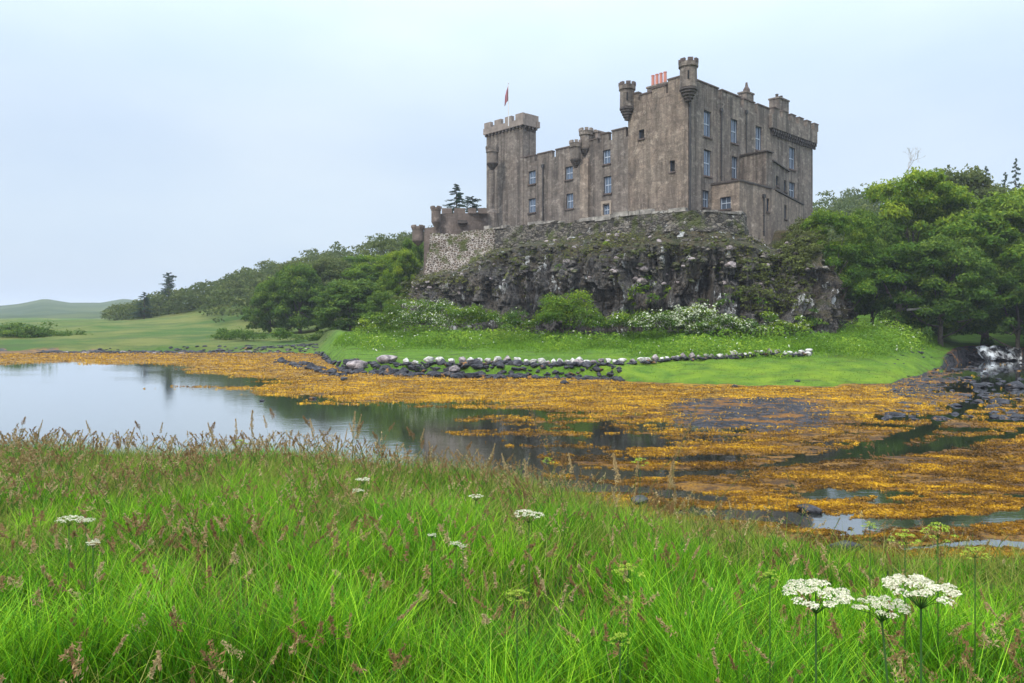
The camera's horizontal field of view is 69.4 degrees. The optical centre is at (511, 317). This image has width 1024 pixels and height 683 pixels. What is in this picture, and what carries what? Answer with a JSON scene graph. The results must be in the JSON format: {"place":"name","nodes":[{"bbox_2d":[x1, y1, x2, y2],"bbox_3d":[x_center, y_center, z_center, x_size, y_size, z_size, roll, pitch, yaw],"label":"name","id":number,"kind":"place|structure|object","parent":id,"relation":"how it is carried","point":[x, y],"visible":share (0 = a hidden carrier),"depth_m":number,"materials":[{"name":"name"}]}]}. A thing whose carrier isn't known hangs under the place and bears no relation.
{"place":"outdoors","nodes":[
{"label":"outdoors","id":0,"kind":"place"},
{"bbox_2d":[0,299,184,314],"bbox_3d":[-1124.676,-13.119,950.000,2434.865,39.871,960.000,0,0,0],"label":"hills","id":1,"kind":"structure","parent":0,"point":[45,306],"depth_m":697.36,"materials":[{"name":"plant"}]},
{"bbox_2d":[0,303,195,318],"bbox_3d":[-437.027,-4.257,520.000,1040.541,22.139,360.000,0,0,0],"label":"hills","id":2,"kind":"structure","parent":0,"point":[89,315],"depth_m":454.41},
{"bbox_2d":[0,437,1023,682],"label":"meadow grass","id":3,"kind":"structure","parent":0,"point":[26,639],"depth_m":4.25,"materials":[{"name":"plant"}]},
{"bbox_2d":[0,360,1023,564],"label":"water","id":4,"kind":"structure","parent":0,"point":[106,400],"depth_m":30.98,"materials":[{"name":"black liquid"}]},
{"bbox_2d":[975,345,1021,360],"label":"waterfall","id":5,"kind":"structure","parent":4,"relation":"on","point":[995,352],"depth_m":78.35,"materials":[{"name":"white liquid"}]},
{"bbox_2d":[1004,381,1023,388],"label":"rock","id":6,"kind":"object","parent":4,"relation":"in","point":[1015,385],"visible":0.91,"depth_m":47.21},
{"bbox_2d":[0,211,1023,682],"bbox_3d":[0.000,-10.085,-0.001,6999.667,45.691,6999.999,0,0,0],"label":"ground","id":7,"kind":"structure","parent":0,"point":[194,329],"depth_m":52.03,"materials":[{"name":"plant"}]},
{"bbox_2d":[0,319,57,338],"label":"bush","id":8,"kind":"object","parent":7,"relation":"on","point":[16,329],"visible":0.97,"depth_m":115.44,"materials":[{"name":"green plant"}]},
{"bbox_2d":[39,326,92,335],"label":"bush","id":9,"kind":"object","parent":7,"relation":"on","point":[61,333],"visible":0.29,"depth_m":119.74,"materials":[{"name":"green plant"}]},
{"bbox_2d":[56,515,82,619],"bbox_3d":[-2.514,1.547,4.199,0.135,0.845,0.134,0,0,0],"label":"hogweed","id":10,"kind":"object","parent":7,"relation":"on","point":[61,519],"visible":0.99,"depth_m":4.20,"materials":[{"name":"white plant"}]},
{"bbox_2d":[127,292,155,318],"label":"pine tree","id":11,"kind":"object","parent":7,"relation":"on","point":[139,312],"visible":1,"depth_m":179.72,"materials":[{"name":"green plant"}]},
{"bbox_2d":[160,272,176,314],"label":"pine tree","id":12,"kind":"object","parent":7,"relation":"on","point":[169,280],"visible":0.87,"depth_m":189.70,"materials":[{"name":"green plant"}]},
{"bbox_2d":[41,343,318,353],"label":"stones","id":13,"kind":"object","parent":7,"relation":"on","point":[210,351],"visible":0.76,"depth_m":95.01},
{"bbox_2d":[209,330,238,339],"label":"bush","id":14,"kind":"object","parent":7,"relation":"on","point":[220,336],"visible":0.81,"depth_m":107.80,"materials":[{"name":"green plant"}]},
{"bbox_2d":[206,327,266,336],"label":"bush","id":15,"kind":"object","parent":7,"relation":"on","point":[223,329],"visible":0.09,"depth_m":112.46,"materials":[{"name":"green plant"}]},
{"bbox_2d":[229,329,269,339],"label":"bush","id":16,"kind":"object","parent":7,"relation":"on","point":[238,333],"visible":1,"depth_m":105.71,"materials":[{"name":"green plant"}]},
{"bbox_2d":[100,225,431,322],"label":"wood","id":17,"kind":"object","parent":7,"relation":"on","point":[238,287],"visible":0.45,"depth_m":183.58,"materials":[{"name":"green plant"}]},
{"bbox_2d":[241,282,292,332],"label":"round tree","id":18,"kind":"object","parent":7,"relation":"on","point":[262,312],"visible":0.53,"depth_m":122.00,"materials":[{"name":"green plant"}]},
{"bbox_2d":[270,327,293,339],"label":"bush","id":19,"kind":"object","parent":7,"relation":"on","point":[283,333],"visible":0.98,"depth_m":103.59,"materials":[{"name":"green plant"}]},
{"bbox_2d":[263,262,330,333],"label":"round tree","id":20,"kind":"object","parent":7,"relation":"on","point":[293,282],"visible":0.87,"depth_m":117.77,"materials":[{"name":"green plant"}]},
{"bbox_2d":[266,259,334,300],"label":"broadleaf tree","id":21,"kind":"object","parent":7,"relation":"on","point":[288,263],"visible":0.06,"depth_m":148.61,"materials":[{"name":"green plant"}]},
{"bbox_2d":[290,329,323,341],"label":"bush","id":22,"kind":"object","parent":7,"relation":"on","point":[310,337],"visible":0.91,"depth_m":102.39,"materials":[{"name":"green plant"}]},
{"bbox_2d":[290,255,360,320],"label":"broadleaf tree","id":23,"kind":"object","parent":7,"relation":"on","point":[322,265],"visible":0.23,"depth_m":125.21,"materials":[{"name":"green plant"}]},
{"bbox_2d":[308,278,383,330],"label":"round tree","id":24,"kind":"object","parent":7,"relation":"on","point":[336,296],"visible":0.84,"depth_m":103.36,"materials":[{"name":"green plant"}]},
{"bbox_2d":[321,255,380,294],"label":"broadleaf tree","id":25,"kind":"object","parent":7,"relation":"on","point":[350,258],"visible":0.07,"depth_m":146.72,"materials":[{"name":"green plant"}]},
{"bbox_2d":[346,360,367,369],"bbox_3d":[-12.634,3.842,60.405,1.236,0.816,1.903,0,0,28],"label":"boulder","id":26,"kind":"object","parent":7,"relation":"on","point":[355,364],"visible":0.91,"depth_m":59.89,"materials":[{"name":"grey stone"}]},
{"bbox_2d":[341,254,403,308],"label":"broadleaf tree","id":27,"kind":"object","parent":7,"relation":"on","point":[359,270],"visible":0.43,"depth_m":114.87,"materials":[{"name":"green plant"}]},
{"bbox_2d":[362,290,400,330],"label":"round tree","id":28,"kind":"object","parent":7,"relation":"on","point":[381,298],"visible":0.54,"depth_m":96.91,"materials":[{"name":"green plant"}]},
{"bbox_2d":[356,234,412,275],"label":"windswept tree","id":29,"kind":"object","parent":7,"relation":"on","point":[388,242],"visible":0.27,"depth_m":134.13,"materials":[{"name":"green plant"}]},
{"bbox_2d":[355,298,415,334],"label":"bush","id":30,"kind":"object","parent":7,"relation":"on","point":[391,309],"visible":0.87,"depth_m":79.96,"materials":[{"name":"green plant"}]},
{"bbox_2d":[376,355,397,362],"bbox_3d":[-10.128,3.361,59.984,1.624,0.788,1.383,0,0,-23],"label":"boulder","id":31,"kind":"object","parent":7,"relation":"on","point":[385,358],"visible":0.91,"depth_m":59.53,"materials":[{"name":"grey stone"}]},
{"bbox_2d":[378,247,420,298],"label":"broadleaf tree","id":32,"kind":"object","parent":7,"relation":"on","point":[401,264],"visible":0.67,"depth_m":104.78,"materials":[{"name":"green plant"}]},
{"bbox_2d":[387,237,423,295],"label":"broadleaf tree","id":33,"kind":"object","parent":7,"relation":"on","point":[418,251],"visible":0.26,"depth_m":110.31,"materials":[{"name":"green plant"}]},
{"bbox_2d":[390,298,461,326],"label":"bush","id":34,"kind":"object","parent":7,"relation":"on","point":[425,315],"visible":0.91,"depth_m":76.32,"materials":[{"name":"green plant"}]},
{"bbox_2d":[444,184,467,213],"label":"pine tree","id":35,"kind":"object","parent":7,"relation":"on","point":[458,197],"visible":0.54,"depth_m":115.82,"materials":[{"name":"green plant"}]},
{"bbox_2d":[424,228,495,275],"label":"retaining wall","id":36,"kind":"structure","parent":7,"relation":"on","point":[450,251],"depth_m":96.39,"materials":[{"name":"stone"}]},
{"bbox_2d":[439,303,501,325],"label":"bush","id":37,"kind":"object","parent":7,"relation":"on","point":[480,314],"visible":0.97,"depth_m":74.61,"materials":[{"name":"green plant"}]},
{"bbox_2d":[461,196,481,212],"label":"pine tree","id":38,"kind":"object","parent":7,"relation":"on","point":[468,201],"visible":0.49,"depth_m":113.71,"materials":[{"name":"green plant"}]},
{"bbox_2d":[0,352,1023,565],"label":"seaweed","id":39,"kind":"object","parent":7,"relation":"on","point":[972,509],"visible":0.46,"depth_m":25.73,"materials":[{"name":"plant"}]},
{"bbox_2d":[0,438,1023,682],"bbox_3d":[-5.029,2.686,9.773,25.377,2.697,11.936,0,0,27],"label":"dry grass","id":40,"kind":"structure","parent":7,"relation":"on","point":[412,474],"depth_m":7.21,"materials":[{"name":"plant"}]},
{"bbox_2d":[494,307,538,329],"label":"bush","id":41,"kind":"object","parent":7,"relation":"on","point":[509,319],"visible":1,"depth_m":72.94,"materials":[{"name":"green plant"}]},
{"bbox_2d":[505,589,528,682],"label":"wild parsnip","id":42,"kind":"object","parent":7,"relation":"on","point":[510,593],"visible":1,"depth_m":2.80,"materials":[{"name":"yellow plant"}]},
{"bbox_2d":[514,509,543,675],"bbox_3d":[0.086,1.493,3.707,0.156,1.065,0.145,0,0,0],"label":"hogweed","id":43,"kind":"object","parent":7,"relation":"on","point":[531,514],"visible":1,"depth_m":3.70,"materials":[{"name":"white plant"}]},
{"bbox_2d":[274,351,812,380],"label":"stones","id":44,"kind":"object","parent":7,"relation":"on","point":[343,369],"visible":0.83,"depth_m":56.78,"materials":[{"name":"stone"}]},
{"bbox_2d":[527,404,574,576],"bbox_3d":[0.292,1.430,5.525,0.373,1.592,0.109,0,0,11],"label":"tall grass stem","id":45,"kind":"object","parent":7,"relation":"on","point":[536,424],"visible":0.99,"depth_m":5.53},
{"bbox_2d":[531,288,605,328],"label":"bush","id":46,"kind":"object","parent":7,"relation":"on","point":[558,309],"visible":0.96,"depth_m":72.02,"materials":[{"name":"green plant"}]},
{"bbox_2d":[574,306,649,329],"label":"bush","id":47,"kind":"object","parent":7,"relation":"on","point":[620,321],"visible":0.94,"depth_m":70.55,"materials":[{"name":"green plant"}]},
{"bbox_2d":[611,453,623,535],"bbox_3d":[1.029,1.882,7.122,0.080,1.167,0.178,0,0,-45],"label":"tall grass stem","id":48,"kind":"object","parent":7,"relation":"on","point":[615,465],"visible":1,"depth_m":7.15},
{"bbox_2d":[608,632,630,682],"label":"wild parsnip","id":49,"kind":"object","parent":7,"relation":"on","point":[619,642],"visible":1,"depth_m":2.30,"materials":[{"name":"yellow plant"}]},
{"bbox_2d":[611,563,644,682],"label":"wild parsnip","id":50,"kind":"object","parent":7,"relation":"on","point":[629,569],"visible":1,"depth_m":3.40,"materials":[{"name":"yellow plant"}]},
{"bbox_2d":[400,230,859,337],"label":"castle rock","id":51,"kind":"object","parent":7,"relation":"on","point":[608,297],"visible":0.59,"depth_m":75.91,"materials":[{"name":"stone"}]},
{"bbox_2d":[390,266,422,324],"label":"scrub","id":52,"kind":"object","parent":51,"relation":"on","point":[401,291],"visible":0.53,"depth_m":101.14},
{"bbox_2d":[411,206,487,272],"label":"curtain wall","id":53,"kind":"structure","parent":51,"relation":"on","point":[459,220],"depth_m":99.41,"materials":[{"name":"stone"}]},
{"bbox_2d":[484,207,748,249],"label":"terrace wall","id":54,"kind":"structure","parent":51,"relation":"on","point":[671,219],"depth_m":81.00,"materials":[{"name":"stone"}]},
{"bbox_2d":[405,231,835,309],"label":"rubble","id":55,"kind":"object","parent":51,"relation":"on","point":[673,265],"visible":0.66,"depth_m":76.34,"materials":[{"name":"stone"}]},
{"bbox_2d":[404,228,841,309],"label":"ledge turf","id":56,"kind":"structure","parent":51,"relation":"on","point":[495,250],"depth_m":81.41,"materials":[{"name":"plant"}]},
{"bbox_2d":[627,274,660,303],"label":"scrub","id":57,"kind":"object","parent":51,"relation":"on","point":[639,287],"visible":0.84,"depth_m":74.63,"materials":[{"name":"green plant"}]},
{"bbox_2d":[483,57,818,244],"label":"castle","id":58,"kind":"structure","parent":51,"relation":"on","point":[687,138],"depth_m":87.34,"materials":[{"name":"stone"}]},
{"bbox_2d":[527,171,535,185],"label":"window","id":59,"kind":"structure","parent":58,"relation":"in","point":[532,175],"depth_m":99.95,"materials":[{"name":"glass"}]},
{"bbox_2d":[527,198,535,213],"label":"window","id":60,"kind":"structure","parent":58,"relation":"in","point":[532,202],"depth_m":99.98,"materials":[{"name":"glass"}]},
{"bbox_2d":[564,166,572,181],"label":"window","id":61,"kind":"structure","parent":58,"relation":"in","point":[569,170],"depth_m":95.07,"materials":[{"name":"glass"}]},
{"bbox_2d":[565,193,573,209],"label":"window","id":62,"kind":"structure","parent":58,"relation":"in","point":[569,196],"depth_m":94.96,"materials":[{"name":"glass"}]},
{"bbox_2d":[601,200,611,215],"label":"window","id":63,"kind":"structure","parent":58,"relation":"in","point":[607,208],"depth_m":88.83,"materials":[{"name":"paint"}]},
{"bbox_2d":[602,176,611,194],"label":"window","id":64,"kind":"structure","parent":58,"relation":"in","point":[607,179],"depth_m":88.73,"materials":[{"name":"glass"}]},
{"bbox_2d":[703,111,712,139],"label":"window","id":65,"kind":"structure","parent":58,"relation":"in","point":[706,114],"depth_m":82.99,"materials":[{"name":"glass"}]},
{"bbox_2d":[703,150,712,177],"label":"window","id":66,"kind":"structure","parent":58,"relation":"in","point":[706,153],"depth_m":82.99,"materials":[{"name":"glass"}]},
{"bbox_2d":[718,197,731,210],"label":"window","id":67,"kind":"structure","parent":58,"relation":"in","point":[726,201],"depth_m":82.10,"materials":[{"name":"glass"}]},
{"bbox_2d":[731,157,736,179],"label":"window","id":68,"kind":"structure","parent":58,"relation":"in","point":[734,160],"depth_m":87.12,"materials":[{"name":"glass"}]},
{"bbox_2d":[731,119,738,145],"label":"window","id":69,"kind":"structure","parent":58,"relation":"in","point":[733,122],"depth_m":86.97,"materials":[{"name":"glass"}]},
{"bbox_2d":[755,126,760,150],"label":"window","id":70,"kind":"structure","parent":58,"relation":"in","point":[758,130],"depth_m":91.01,"materials":[{"name":"glass"}]},
{"bbox_2d":[789,147,796,171],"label":"window","id":71,"kind":"structure","parent":58,"relation":"in","point":[791,150],"depth_m":96.95,"materials":[{"name":"glass"}]},
{"bbox_2d":[724,248,816,318],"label":"ivy","id":72,"kind":"object","parent":51,"relation":"attached to","point":[760,277],"visible":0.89,"depth_m":72.55,"materials":[{"name":"plant"}]},
{"bbox_2d":[772,217,831,270],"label":"ivy","id":73,"kind":"object","parent":51,"relation":"attached to","point":[795,229],"visible":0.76,"depth_m":74.33,"materials":[{"name":"plant"}]},
{"bbox_2d":[330,326,942,384],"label":"bank grass","id":74,"kind":"structure","parent":7,"relation":"on","point":[511,347],"depth_m":67.50,"materials":[{"name":"plant"}]},
{"bbox_2d":[344,318,933,358],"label":"herbs","id":75,"kind":"object","parent":7,"relation":"on","point":[443,332],"visible":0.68,"depth_m":68.27,"materials":[{"name":"plant"}]},
{"bbox_2d":[623,307,687,329],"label":"bush","id":76,"kind":"object","parent":7,"relation":"on","point":[653,319],"visible":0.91,"depth_m":69.57,"materials":[{"name":"green plant"}]},
{"bbox_2d":[625,438,689,559],"bbox_3d":[1.123,1.623,5.816,0.574,1.402,0.158,0,0,23],"label":"tall grass stem","id":77,"kind":"object","parent":7,"relation":"on","point":[685,442],"visible":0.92,"depth_m":5.75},
{"bbox_2d":[653,403,699,587],"bbox_3d":[1.118,1.401,5.056,0.115,1.688,0.396,0,0,-40],"label":"tall grass stem","id":78,"kind":"object","parent":7,"relation":"on","point":[693,419],"visible":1,"depth_m":4.99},
{"bbox_2d":[668,302,721,332],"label":"bush","id":79,"kind":"object","parent":7,"relation":"on","point":[690,314],"visible":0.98,"depth_m":68.69,"materials":[{"name":"white plant"}]},
{"bbox_2d":[706,313,771,332],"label":"bush","id":80,"kind":"object","parent":7,"relation":"on","point":[737,322],"visible":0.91,"depth_m":68.72,"materials":[{"name":"white plant"}]},
{"bbox_2d":[759,569,779,682],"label":"wild parsnip","id":81,"kind":"object","parent":7,"relation":"on","point":[770,572],"visible":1,"depth_m":3.00,"materials":[{"name":"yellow plant"}]},
{"bbox_2d":[760,308,813,332],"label":"bush","id":82,"kind":"object","parent":7,"relation":"on","point":[781,323],"visible":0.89,"depth_m":68.94,"materials":[{"name":"green plant"}]},
{"bbox_2d":[797,504,821,513],"bbox_3d":[6.913,4.461,17.248,0.387,0.197,0.555,0,0,-13],"label":"rock","id":83,"kind":"object","parent":7,"relation":"on","point":[813,509],"visible":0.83,"depth_m":17.10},
{"bbox_2d":[784,470,836,646],"bbox_3d":[1.713,1.488,4.244,0.290,1.236,0.084,0,0,21],"label":"tall grass stem","id":84,"kind":"object","parent":7,"relation":"on","point":[794,490],"visible":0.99,"depth_m":4.26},
{"bbox_2d":[802,307,828,326],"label":"bush","id":85,"kind":"object","parent":7,"relation":"on","point":[813,320],"visible":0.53,"depth_m":70.62,"materials":[{"name":"green plant"}]},
{"bbox_2d":[783,578,854,682],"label":"hogweed","id":86,"kind":"object","parent":7,"relation":"on","point":[811,582],"visible":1,"depth_m":1.75,"materials":[{"name":"white plant"}]},
{"bbox_2d":[799,207,881,310],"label":"broadleaf tree","id":87,"kind":"object","parent":7,"relation":"on","point":[861,288],"visible":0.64,"depth_m":76.97,"materials":[{"name":"green plant"}]},
{"bbox_2d":[826,540,864,550],"bbox_3d":[6.455,4.429,14.249,0.672,0.251,0.436,0,0,-26],"label":"rock","id":88,"kind":"object","parent":7,"relation":"on","point":[847,544],"visible":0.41,"depth_m":14.14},
{"bbox_2d":[824,207,909,324],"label":"broadleaf tree","id":89,"kind":"object","parent":7,"relation":"on","point":[886,231],"visible":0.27,"depth_m":82.44,"materials":[{"name":"green plant"}]},
{"bbox_2d":[861,521,875,682],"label":"wild parsnip","id":90,"kind":"object","parent":7,"relation":"on","point":[868,524],"visible":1,"depth_m":4.00,"materials":[{"name":"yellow plant"}]},
{"bbox_2d":[850,296,887,315],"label":"bush","id":91,"kind":"object","parent":7,"relation":"on","point":[858,307],"visible":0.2,"depth_m":90.97,"materials":[{"name":"green plant"}]},
{"bbox_2d":[851,595,910,682],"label":"hogweed","id":92,"kind":"object","parent":7,"relation":"on","point":[880,611],"visible":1,"depth_m":1.72,"materials":[{"name":"white plant"}]},
{"bbox_2d":[845,412,953,675],"bbox_3d":[2.040,1.283,3.895,0.171,1.517,0.621,0,0,-38],"label":"tall grass stem","id":93,"kind":"object","parent":7,"relation":"on","point":[850,417],"visible":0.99,"depth_m":4.03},
{"bbox_2d":[849,241,956,330],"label":"leaning tree","id":94,"kind":"object","parent":7,"relation":"on","point":[884,275],"visible":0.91,"depth_m":77.69,"materials":[{"name":"green plant"}]},
{"bbox_2d":[888,529,920,682],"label":"wild parsnip","id":95,"kind":"object","parent":7,"relation":"on","point":[907,535],"visible":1,"depth_m":3.30,"materials":[{"name":"yellow plant"}]},
{"bbox_2d":[813,183,999,296],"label":"hillside wood","id":96,"kind":"object","parent":7,"relation":"on","point":[850,202],"visible":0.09,"depth_m":176.55,"materials":[{"name":"green plant"}]},
{"bbox_2d":[843,166,993,329],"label":"broadleaf tree","id":97,"kind":"object","parent":7,"relation":"on","point":[908,200],"visible":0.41,"depth_m":82.89,"materials":[{"name":"green plant"}]},
{"bbox_2d":[881,573,961,682],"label":"hogweed","id":98,"kind":"object","parent":7,"relation":"on","point":[921,579],"visible":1,"depth_m":1.65,"materials":[{"name":"white plant"}]},
{"bbox_2d":[905,303,957,328],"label":"bush","id":99,"kind":"object","parent":7,"relation":"on","point":[914,319],"visible":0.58,"depth_m":79.66,"materials":[{"name":"green plant"}]},
{"bbox_2d":[867,232,997,345],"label":"broadleaf tree","id":100,"kind":"object","parent":7,"relation":"on","point":[969,260],"visible":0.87,"depth_m":76.08,"materials":[{"name":"green plant"}]},
{"bbox_2d":[920,522,958,679],"bbox_3d":[2.011,1.511,3.494,0.153,1.092,0.168,0,0,0],"label":"wild parsnip","id":101,"kind":"object","parent":7,"relation":"on","point":[946,530],"visible":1,"depth_m":3.50,"materials":[{"name":"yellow plant"}]},
{"bbox_2d":[916,316,964,336],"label":"bush","id":102,"kind":"object","parent":7,"relation":"on","point":[945,329],"visible":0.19,"depth_m":81.98,"materials":[{"name":"green plant"}]},
{"bbox_2d":[879,340,1023,419],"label":"stones","id":103,"kind":"object","parent":7,"relation":"on","point":[1010,411],"visible":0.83,"depth_m":40.19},
{"bbox_2d":[888,190,1023,346],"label":"broadleaf tree","id":104,"kind":"object","parent":7,"relation":"on","point":[1002,210],"visible":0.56,"depth_m":79.58,"materials":[{"name":"green plant"}]},
{"bbox_2d":[903,163,1023,299],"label":"broadleaf tree","id":105,"kind":"object","parent":7,"relation":"on","point":[974,180],"visible":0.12,"depth_m":101.90,"materials":[{"name":"green plant"}]},
{"bbox_2d":[960,546,991,682],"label":"wild parsnip","id":106,"kind":"object","parent":7,"relation":"on","point":[972,550],"visible":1,"depth_m":3.20,"materials":[{"name":"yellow plant"}]},
{"bbox_2d":[967,253,1023,359],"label":"broadleaf tree","id":107,"kind":"object","parent":7,"relation":"on","point":[1007,279],"visible":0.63,"depth_m":78.33,"materials":[{"name":"green plant"}]},
{"bbox_2d":[1008,158,1022,189],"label":"pine tree","id":108,"kind":"object","parent":7,"relation":"on","point":[1015,179],"visible":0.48,"depth_m":149.98,"materials":[{"name":"green plant"}]},
{"bbox_2d":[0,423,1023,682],"bbox_3d":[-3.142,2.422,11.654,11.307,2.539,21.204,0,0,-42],"label":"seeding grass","id":109,"kind":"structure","parent":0,"point":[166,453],"depth_m":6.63,"materials":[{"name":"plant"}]},
{"bbox_2d":[0,0,1023,305],"label":"sky","id":110,"kind":"structure","parent":0,"point":[193,141],"materials":[{"name":"white"}]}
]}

